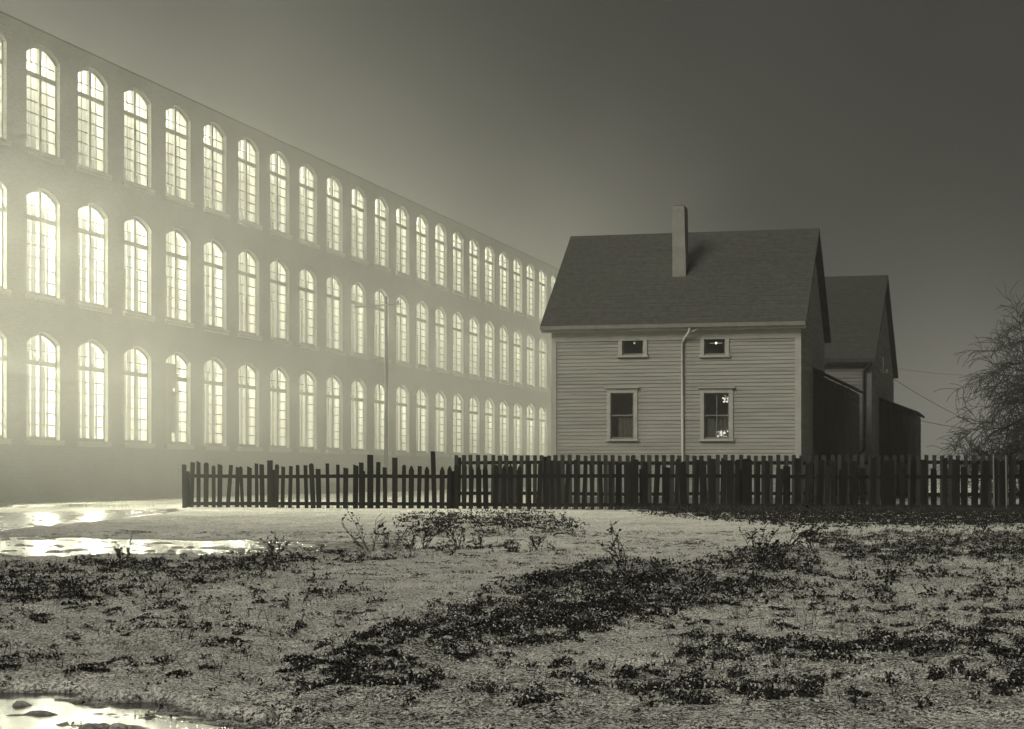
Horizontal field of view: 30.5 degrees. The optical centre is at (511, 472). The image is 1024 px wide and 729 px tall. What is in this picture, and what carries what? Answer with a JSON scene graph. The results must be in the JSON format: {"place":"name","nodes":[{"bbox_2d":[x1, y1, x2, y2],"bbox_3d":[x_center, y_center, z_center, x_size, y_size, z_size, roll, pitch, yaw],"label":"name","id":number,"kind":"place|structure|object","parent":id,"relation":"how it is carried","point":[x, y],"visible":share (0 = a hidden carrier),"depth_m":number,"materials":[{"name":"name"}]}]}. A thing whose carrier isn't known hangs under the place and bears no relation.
{"place":"outdoors","nodes":[
{"label":"outdoors","id":0,"kind":"place"},
{"bbox_2d":[0,507,414,728],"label":"water","id":1,"kind":"structure","parent":0,"point":[70,712],"depth_m":22.41,"materials":[{"name":"white liquid"}]},
{"bbox_2d":[0,479,1023,728],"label":"ground","id":2,"kind":"structure","parent":0,"point":[442,707],"depth_m":10.43,"materials":[{"name":"soil"}]},
{"bbox_2d":[114,536,133,559],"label":"tall weed","id":3,"kind":"object","parent":2,"relation":"on","point":[118,550],"visible":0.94,"depth_m":18.32,"materials":[{"name":"grey plant"}]},
{"bbox_2d":[259,531,289,552],"bbox_3d":[-2.557,0.758,20.363,0.280,0.263,0.277,0,0,40],"label":"tall weed","id":4,"kind":"object","parent":2,"relation":"on","point":[275,542],"visible":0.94,"depth_m":20.34,"materials":[{"name":"grey plant"}]},
{"bbox_2d":[0,11,558,502],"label":"brick mill","id":5,"kind":"object","parent":2,"relation":"on","point":[186,281],"visible":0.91,"depth_m":72.84,"materials":[{"name":"grey brick"}]},
{"bbox_2d":[0,336,11,443],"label":"window","id":6,"kind":"structure","parent":5,"relation":"in","point":[2,440],"depth_m":56.03,"materials":[{"name":"white wood"}]},
{"bbox_2d":[0,187,11,294],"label":"window","id":7,"kind":"structure","parent":5,"relation":"in","point":[2,291],"depth_m":56.03,"materials":[{"name":"white wood"}]},
{"bbox_2d":[0,38,11,146],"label":"window","id":8,"kind":"structure","parent":5,"relation":"in","point":[3,142],"depth_m":56.03,"materials":[{"name":"white wood"}]},
{"bbox_2d":[25,332,64,445],"bbox_3d":[-14.566,-2.608,58.238,0.340,3.496,2.340,0,0,15],"label":"window","id":9,"kind":"structure","parent":5,"relation":"in","point":[38,439],"depth_m":58.26,"materials":[{"name":"white wood"}]},
{"bbox_2d":[25,189,64,304],"bbox_3d":[-14.566,-7.058,58.238,0.340,3.496,2.340,0,0,15],"label":"window","id":10,"kind":"structure","parent":5,"relation":"in","point":[38,295],"depth_m":58.26,"materials":[{"name":"white wood"}]},
{"bbox_2d":[25,45,64,164],"bbox_3d":[-14.566,-11.478,58.238,0.340,3.496,2.340,0,0,15],"label":"window","id":11,"kind":"structure","parent":5,"relation":"in","point":[37,152],"depth_m":58.26,"materials":[{"name":"white wood"}]},
{"bbox_2d":[76,340,111,446],"bbox_3d":[-13.738,-2.608,61.422,0.340,3.496,2.340,0,0,15],"label":"window","id":12,"kind":"structure","parent":5,"relation":"in","point":[88,441],"depth_m":61.46,"materials":[{"name":"white wood"}]},
{"bbox_2d":[76,203,111,312],"bbox_3d":[-13.738,-7.058,61.422,0.340,3.496,2.340,0,0,15],"label":"window","id":13,"kind":"structure","parent":5,"relation":"in","point":[88,305],"depth_m":61.46,"materials":[{"name":"white wood"}]},
{"bbox_2d":[76,68,111,180],"bbox_3d":[-13.738,-11.478,61.422,0.340,3.496,2.340,0,0,15],"label":"window","id":14,"kind":"structure","parent":5,"relation":"in","point":[87,169],"depth_m":61.46,"materials":[{"name":"white wood"}]},
{"bbox_2d":[123,346,154,447],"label":"window","id":15,"kind":"structure","parent":5,"relation":"in","point":[133,443],"depth_m":64.58,"materials":[{"name":"white wood"}]},
{"bbox_2d":[123,217,154,320],"bbox_3d":[-12.911,-7.058,64.607,0.340,3.496,2.340,0,0,15],"label":"window","id":16,"kind":"structure","parent":5,"relation":"in","point":[133,313],"depth_m":64.58,"materials":[{"name":"white wood"}]},
{"bbox_2d":[123,88,154,194],"bbox_3d":[-12.911,-11.478,64.607,0.340,3.496,2.340,0,0,15],"label":"window","id":17,"kind":"structure","parent":5,"relation":"in","point":[134,92],"depth_m":64.58,"materials":[{"name":"white wood"}]},
{"bbox_2d":[164,352,194,448],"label":"window","id":18,"kind":"structure","parent":5,"relation":"in","point":[171,369],"depth_m":67.65,"materials":[{"name":"white wood"}]},
{"bbox_2d":[164,229,194,327],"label":"window","id":19,"kind":"structure","parent":5,"relation":"in","point":[174,321],"depth_m":67.80,"materials":[{"name":"white wood"}]},
{"bbox_2d":[164,106,194,207],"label":"window","id":20,"kind":"structure","parent":5,"relation":"in","point":[175,110],"depth_m":67.80,"materials":[{"name":"white wood"}]},
{"bbox_2d":[203,358,229,449],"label":"window","id":21,"kind":"structure","parent":5,"relation":"in","point":[207,446],"depth_m":70.98,"materials":[{"name":"white wood"}]},
{"bbox_2d":[203,240,229,334],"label":"window","id":22,"kind":"structure","parent":5,"relation":"in","point":[206,327],"depth_m":71.03,"materials":[{"name":"white wood"}]},
{"bbox_2d":[203,123,229,218],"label":"window","id":23,"kind":"structure","parent":5,"relation":"in","point":[210,147],"depth_m":71.02,"materials":[{"name":"white wood"}]},
{"bbox_2d":[237,363,262,450],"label":"window","id":24,"kind":"structure","parent":5,"relation":"in","point":[242,447],"depth_m":74.19,"materials":[{"name":"white wood"}]},
{"bbox_2d":[237,250,262,339],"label":"window","id":25,"kind":"structure","parent":5,"relation":"in","point":[244,333],"depth_m":74.19,"materials":[{"name":"white wood"}]},
{"bbox_2d":[237,138,262,229],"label":"window","id":26,"kind":"structure","parent":5,"relation":"in","point":[244,221],"depth_m":74.19,"materials":[{"name":"white wood"}]},
{"bbox_2d":[269,367,292,451],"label":"window","id":27,"kind":"structure","parent":5,"relation":"in","point":[273,448],"depth_m":77.37,"materials":[{"name":"white wood"}]},
{"bbox_2d":[269,259,292,345],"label":"window","id":28,"kind":"structure","parent":5,"relation":"in","point":[275,339],"depth_m":77.37,"materials":[{"name":"white wood"}]},
{"bbox_2d":[269,151,292,239],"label":"window","id":29,"kind":"structure","parent":5,"relation":"in","point":[274,231],"depth_m":77.37,"materials":[{"name":"white wood"}]},
{"bbox_2d":[299,372,319,452],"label":"window","id":30,"kind":"structure","parent":5,"relation":"in","point":[303,449],"depth_m":80.61,"materials":[{"name":"white wood"}]},
{"bbox_2d":[299,268,319,350],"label":"window","id":31,"kind":"structure","parent":5,"relation":"in","point":[304,344],"depth_m":80.61,"materials":[{"name":"white wood"}]},
{"bbox_2d":[299,164,319,248],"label":"window","id":32,"kind":"structure","parent":5,"relation":"in","point":[304,241],"depth_m":80.61,"materials":[{"name":"white wood"}]},
{"bbox_2d":[326,375,345,453],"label":"window","id":33,"kind":"structure","parent":5,"relation":"in","point":[330,449],"depth_m":83.74,"materials":[{"name":"white wood"}]},
{"bbox_2d":[326,275,345,354],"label":"window","id":34,"kind":"structure","parent":5,"relation":"in","point":[330,349],"depth_m":83.74,"materials":[{"name":"white wood"}]},
{"bbox_2d":[326,176,345,256],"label":"window","id":35,"kind":"structure","parent":5,"relation":"in","point":[329,249],"depth_m":83.74,"materials":[{"name":"white wood"}]},
{"bbox_2d":[351,379,368,454],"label":"window","id":36,"kind":"structure","parent":5,"relation":"in","point":[355,450],"depth_m":86.86,"materials":[{"name":"white wood"}]},
{"bbox_2d":[351,283,368,359],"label":"window","id":37,"kind":"structure","parent":5,"relation":"in","point":[356,354],"depth_m":86.86,"materials":[{"name":"white wood"}]},
{"bbox_2d":[351,187,368,264],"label":"window","id":38,"kind":"structure","parent":5,"relation":"in","point":[361,260],"depth_m":86.86,"materials":[{"name":"white wood"}]},
{"bbox_2d":[374,382,391,454],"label":"window","id":39,"kind":"structure","parent":5,"relation":"in","point":[378,451],"depth_m":90.04,"materials":[{"name":"white wood"}]},
{"bbox_2d":[374,289,391,363],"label":"window","id":40,"kind":"structure","parent":5,"relation":"in","point":[377,358],"depth_m":90.08,"materials":[{"name":"white wood"}]},
{"bbox_2d":[374,197,391,271],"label":"window","id":41,"kind":"structure","parent":5,"relation":"in","point":[377,265],"depth_m":90.10,"materials":[{"name":"white wood"}]},
{"bbox_2d":[396,386,411,455],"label":"window","id":42,"kind":"structure","parent":5,"relation":"in","point":[402,452],"depth_m":93.23,"materials":[{"name":"white wood"}]},
{"bbox_2d":[396,296,411,366],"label":"window","id":43,"kind":"structure","parent":5,"relation":"in","point":[398,362],"depth_m":93.23,"materials":[{"name":"white wood"}]},
{"bbox_2d":[396,207,411,278],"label":"window","id":44,"kind":"structure","parent":5,"relation":"in","point":[400,209],"depth_m":93.23,"materials":[{"name":"white wood"}]},
{"bbox_2d":[416,388,430,455],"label":"window","id":45,"kind":"structure","parent":5,"relation":"in","point":[418,453],"depth_m":96.45,"materials":[{"name":"white wood"}]},
{"bbox_2d":[416,302,430,370],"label":"window","id":46,"kind":"structure","parent":5,"relation":"in","point":[419,366],"depth_m":96.45,"materials":[{"name":"white wood"}]},
{"bbox_2d":[416,215,430,285],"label":"window","id":47,"kind":"structure","parent":5,"relation":"in","point":[418,279],"depth_m":96.45,"materials":[{"name":"white wood"}]},
{"bbox_2d":[435,391,448,456],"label":"window","id":48,"kind":"structure","parent":5,"relation":"in","point":[438,454],"depth_m":99.76,"materials":[{"name":"white wood"}]},
{"bbox_2d":[435,307,448,373],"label":"window","id":49,"kind":"structure","parent":5,"relation":"in","point":[437,369],"depth_m":99.76,"materials":[{"name":"white wood"}]},
{"bbox_2d":[435,224,448,290],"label":"window","id":50,"kind":"structure","parent":5,"relation":"in","point":[437,241],"depth_m":99.71,"materials":[{"name":"white wood"}]},
{"bbox_2d":[452,394,465,456],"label":"window","id":51,"kind":"structure","parent":5,"relation":"in","point":[456,397],"depth_m":102.85,"materials":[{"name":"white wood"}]},
{"bbox_2d":[452,312,465,376],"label":"window","id":52,"kind":"structure","parent":5,"relation":"in","point":[456,316],"depth_m":102.85,"materials":[{"name":"white wood"}]},
{"bbox_2d":[452,231,465,296],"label":"window","id":53,"kind":"structure","parent":5,"relation":"in","point":[456,236],"depth_m":102.85,"materials":[{"name":"white wood"}]},
{"bbox_2d":[469,317,481,379],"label":"window","id":54,"kind":"structure","parent":5,"relation":"in","point":[472,321],"depth_m":105.98,"materials":[{"name":"white wood"}]},
{"bbox_2d":[469,239,481,301],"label":"window","id":55,"kind":"structure","parent":5,"relation":"in","point":[472,242],"depth_m":105.98,"materials":[{"name":"white wood"}]},
{"bbox_2d":[470,396,481,457],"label":"window","id":56,"kind":"structure","parent":5,"relation":"in","point":[472,399],"depth_m":105.98,"materials":[{"name":"white wood"}]},
{"bbox_2d":[485,398,496,457],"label":"window","id":57,"kind":"structure","parent":5,"relation":"in","point":[487,414],"depth_m":109.16,"materials":[{"name":"white wood"}]},
{"bbox_2d":[485,322,496,381],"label":"window","id":58,"kind":"structure","parent":5,"relation":"in","point":[487,338],"depth_m":109.16,"materials":[{"name":"white wood"}]},
{"bbox_2d":[485,246,496,306],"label":"window","id":59,"kind":"structure","parent":5,"relation":"in","point":[487,262],"depth_m":109.16,"materials":[{"name":"white wood"}]},
{"bbox_2d":[499,326,510,384],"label":"window","id":60,"kind":"structure","parent":5,"relation":"in","point":[502,330],"depth_m":112.37,"materials":[{"name":"white wood"}]},
{"bbox_2d":[499,252,510,311],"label":"window","id":61,"kind":"structure","parent":5,"relation":"in","point":[502,256],"depth_m":112.57,"materials":[{"name":"white wood"}]},
{"bbox_2d":[500,401,510,458],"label":"window","id":62,"kind":"structure","parent":5,"relation":"in","point":[502,416],"depth_m":112.68,"materials":[{"name":"white wood"}]},
{"bbox_2d":[514,403,519,458],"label":"window","id":63,"kind":"structure","parent":5,"relation":"in","point":[516,406],"depth_m":115.61,"materials":[{"name":"white wood"}]},
{"bbox_2d":[513,330,523,386],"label":"window","id":64,"kind":"structure","parent":5,"relation":"in","point":[516,335],"depth_m":115.61,"materials":[{"name":"white wood"}]},
{"bbox_2d":[513,258,523,315],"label":"window","id":65,"kind":"structure","parent":5,"relation":"in","point":[516,263],"depth_m":115.61,"materials":[{"name":"white wood"}]},
{"bbox_2d":[527,404,532,458],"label":"window","id":66,"kind":"structure","parent":5,"relation":"in","point":[529,407],"depth_m":118.81,"materials":[{"name":"white wood"}]},
{"bbox_2d":[526,334,536,389],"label":"window","id":67,"kind":"structure","parent":5,"relation":"in","point":[529,337],"depth_m":118.81,"materials":[{"name":"white wood"}]},
{"bbox_2d":[526,264,536,319],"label":"window","id":68,"kind":"structure","parent":5,"relation":"in","point":[529,267],"depth_m":118.81,"materials":[{"name":"white wood"}]},
{"bbox_2d":[539,407,544,459],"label":"window","id":69,"kind":"structure","parent":5,"relation":"in","point":[542,412],"depth_m":122.40,"materials":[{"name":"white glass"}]},
{"bbox_2d":[539,269,544,321],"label":"window","id":70,"kind":"structure","parent":5,"relation":"in","point":[542,277],"depth_m":122.40,"materials":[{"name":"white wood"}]},
{"bbox_2d":[539,338,548,391],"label":"window","id":71,"kind":"structure","parent":5,"relation":"in","point":[542,344],"depth_m":122.40,"materials":[{"name":"white wood"}]},
{"bbox_2d":[551,275,555,291],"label":"window","id":72,"kind":"structure","parent":5,"relation":"in","point":[553,276],"depth_m":125.06,"materials":[{"name":"white wood"}]},
{"bbox_2d":[341,509,385,550],"bbox_3d":[-1.643,0.690,21.271,0.547,0.565,0.360,0,0,-22],"label":"tall weed","id":73,"kind":"object","parent":2,"relation":"on","point":[374,532],"visible":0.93,"depth_m":21.27,"materials":[{"name":"grey plant"}]},
{"bbox_2d":[354,296,400,492],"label":"utility pole","id":74,"kind":"object","parent":2,"relation":"on","point":[385,304],"visible":0.94,"depth_m":83.00,"materials":[{"name":"grey wood"}]},
{"bbox_2d":[380,524,407,549],"bbox_3d":[-1.345,0.764,21.528,0.332,0.414,0.240,0,0,-4],"label":"tall weed","id":75,"kind":"object","parent":2,"relation":"on","point":[387,533],"visible":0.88,"depth_m":21.54,"materials":[{"name":"grey plant"}]},
{"bbox_2d":[401,531,416,549],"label":"tall weed","id":76,"kind":"object","parent":2,"relation":"on","point":[411,544],"visible":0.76,"depth_m":21.28,"materials":[{"name":"black plant"}]},
{"bbox_2d":[414,514,455,547],"bbox_3d":[-0.894,0.684,21.742,0.488,0.425,0.302,0,0,15],"label":"tall weed","id":77,"kind":"object","parent":2,"relation":"on","point":[429,540],"visible":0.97,"depth_m":21.75,"materials":[{"name":"black plant"}]},
{"bbox_2d":[446,526,464,548],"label":"tall weed","id":78,"kind":"object","parent":2,"relation":"on","point":[454,540],"visible":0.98,"depth_m":21.51,"materials":[{"name":"grey plant"}]},
{"bbox_2d":[471,530,484,548],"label":"tall weed","id":79,"kind":"object","parent":2,"relation":"on","point":[480,539],"visible":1,"depth_m":21.52,"materials":[{"name":"black plant"}]},
{"bbox_2d":[0,503,1023,727],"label":"leafy weeds","id":80,"kind":"object","parent":2,"relation":"on","point":[864,515],"visible":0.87,"depth_m":12.57,"materials":[{"name":"plant"}]},
{"bbox_2d":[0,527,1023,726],"bbox_3d":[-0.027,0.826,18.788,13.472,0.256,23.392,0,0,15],"label":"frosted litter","id":81,"kind":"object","parent":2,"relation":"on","point":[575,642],"visible":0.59,"depth_m":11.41,"materials":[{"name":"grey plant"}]},
{"bbox_2d":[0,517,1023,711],"bbox_3d":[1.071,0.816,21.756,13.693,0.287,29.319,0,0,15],"label":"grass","id":82,"kind":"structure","parent":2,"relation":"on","point":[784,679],"depth_m":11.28,"materials":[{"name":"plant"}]},
{"bbox_2d":[6,499,1023,511],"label":"grass","id":83,"kind":"structure","parent":2,"relation":"on","point":[759,506],"depth_m":44.61,"materials":[{"name":"plant"}]},
{"bbox_2d":[528,536,543,550],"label":"tall weed","id":84,"kind":"object","parent":2,"relation":"on","point":[534,542],"visible":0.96,"depth_m":21.30,"materials":[{"name":"black plant"}]},
{"bbox_2d":[182,451,1023,509],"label":"picket fence","id":85,"kind":"object","parent":2,"relation":"on","point":[743,476],"visible":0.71,"depth_m":45.78,"materials":[{"name":"brown wood"}]},
{"bbox_2d":[993,455,994,508],"bbox_3d":[11.163,0.270,43.532,0.052,1.360,0.020,0,0,15],"label":"stake","id":86,"kind":"object","parent":85,"relation":"attached to","point":[993,485],"visible":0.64,"depth_m":43.52,"materials":[{"name":"grey wood"}]},
{"bbox_2d":[1005,455,1006,506],"bbox_3d":[11.435,0.270,43.461,0.052,1.360,0.020,0,0,15],"label":"stake","id":87,"kind":"object","parent":85,"relation":"attached to","point":[1006,477],"visible":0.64,"depth_m":43.45,"materials":[{"name":"grey wood"}]},
{"bbox_2d":[597,520,625,564],"bbox_3d":[0.933,0.637,17.013,0.229,0.423,0.422,0,0,23],"label":"tall weed","id":88,"kind":"object","parent":2,"relation":"on","point":[613,544],"visible":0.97,"depth_m":16.99,"materials":[{"name":"black plant"}]},
{"bbox_2d":[540,205,863,503],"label":"wooden house","id":89,"kind":"structure","parent":2,"relation":"on","point":[681,340],"depth_m":54.09,"materials":[{"name":"white wood"}]},
{"bbox_2d":[604,387,639,441],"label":"window","id":90,"kind":"structure","parent":89,"relation":"in","point":[622,404],"depth_m":54.01,"materials":[{"name":"clear glass"}]},
{"bbox_2d":[617,331,647,357],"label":"window","id":91,"kind":"structure","parent":89,"relation":"in","point":[626,349],"depth_m":53.91,"materials":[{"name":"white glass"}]},
{"bbox_2d":[699,330,729,357],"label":"window","id":92,"kind":"structure","parent":89,"relation":"in","point":[708,347],"depth_m":53.31,"materials":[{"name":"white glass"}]},
{"bbox_2d":[698,387,734,441],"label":"window","id":93,"kind":"structure","parent":89,"relation":"in","point":[716,403],"depth_m":53.33,"materials":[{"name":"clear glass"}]},
{"bbox_2d":[454,455,1023,504],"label":"picket fence","id":94,"kind":"object","parent":2,"relation":"on","point":[664,462],"visible":0.43,"depth_m":48.76,"materials":[{"name":"grey wood"}]},
{"bbox_2d":[739,521,784,562],"bbox_3d":[2.314,0.638,17.269,0.342,0.404,0.474,0,0,-12],"label":"tall weed","id":95,"kind":"object","parent":2,"relation":"on","point":[759,543],"visible":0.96,"depth_m":17.29,"materials":[{"name":"black plant"}]},
{"bbox_2d":[791,525,819,549],"bbox_3d":[3.022,0.656,19.045,0.282,0.252,0.310,0,0,-25],"label":"tall weed","id":96,"kind":"object","parent":2,"relation":"on","point":[810,538],"visible":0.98,"depth_m":19.09,"materials":[{"name":"black plant"}]},
{"bbox_2d":[788,504,828,545],"bbox_3d":[3.065,0.555,19.503,0.450,0.468,0.385,0,0,15],"label":"tall weed","id":97,"kind":"object","parent":2,"relation":"on","point":[813,532],"visible":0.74,"depth_m":19.47,"materials":[{"name":"black plant"}]},
{"bbox_2d":[824,275,924,498],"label":"wooden house","id":98,"kind":"structure","parent":2,"relation":"on","point":[860,351],"depth_m":66.10,"materials":[{"name":"grey wood"}]},
{"bbox_2d":[888,375,1003,436],"bbox_3d":[15.877,-1.870,63.343,6.420,2.912,0.016,0,0,2],"label":"overhead wire","id":99,"kind":"object","parent":98,"relation":"attached to","point":[932,402],"visible":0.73,"depth_m":63.40,"materials":[{"name":"metal"}]},
{"bbox_2d":[947,437,976,466],"bbox_3d":[13.369,0.006,55.669,0.922,2.288,1.448,0,0,15],"label":"bare sapling","id":100,"kind":"object","parent":2,"relation":"on","point":[959,450],"visible":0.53,"depth_m":55.42,"materials":[{"name":"black plant"}]},
{"bbox_2d":[956,438,977,479],"bbox_3d":[13.320,-0.013,55.366,0.735,2.326,0.776,0,0,-31],"label":"bare sapling","id":101,"kind":"object","parent":2,"relation":"on","point":[967,452],"visible":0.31,"depth_m":55.33,"materials":[{"name":"black plant"}]},
{"bbox_2d":[927,280,1023,499],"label":"bare tree","id":102,"kind":"object","parent":2,"relation":"on","point":[1010,400],"visible":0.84,"depth_m":49.40,"materials":[{"name":"black plant"}]},
{"bbox_2d":[945,414,1023,492],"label":"bare shrub","id":103,"kind":"object","parent":2,"relation":"on","point":[993,447],"visible":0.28,"depth_m":50.58,"materials":[{"name":"black plant"}]},
{"bbox_2d":[0,0,1023,478],"label":"sky","id":104,"kind":"structure","parent":0,"point":[893,130],"materials":[{"name":"grey"}]}
]}

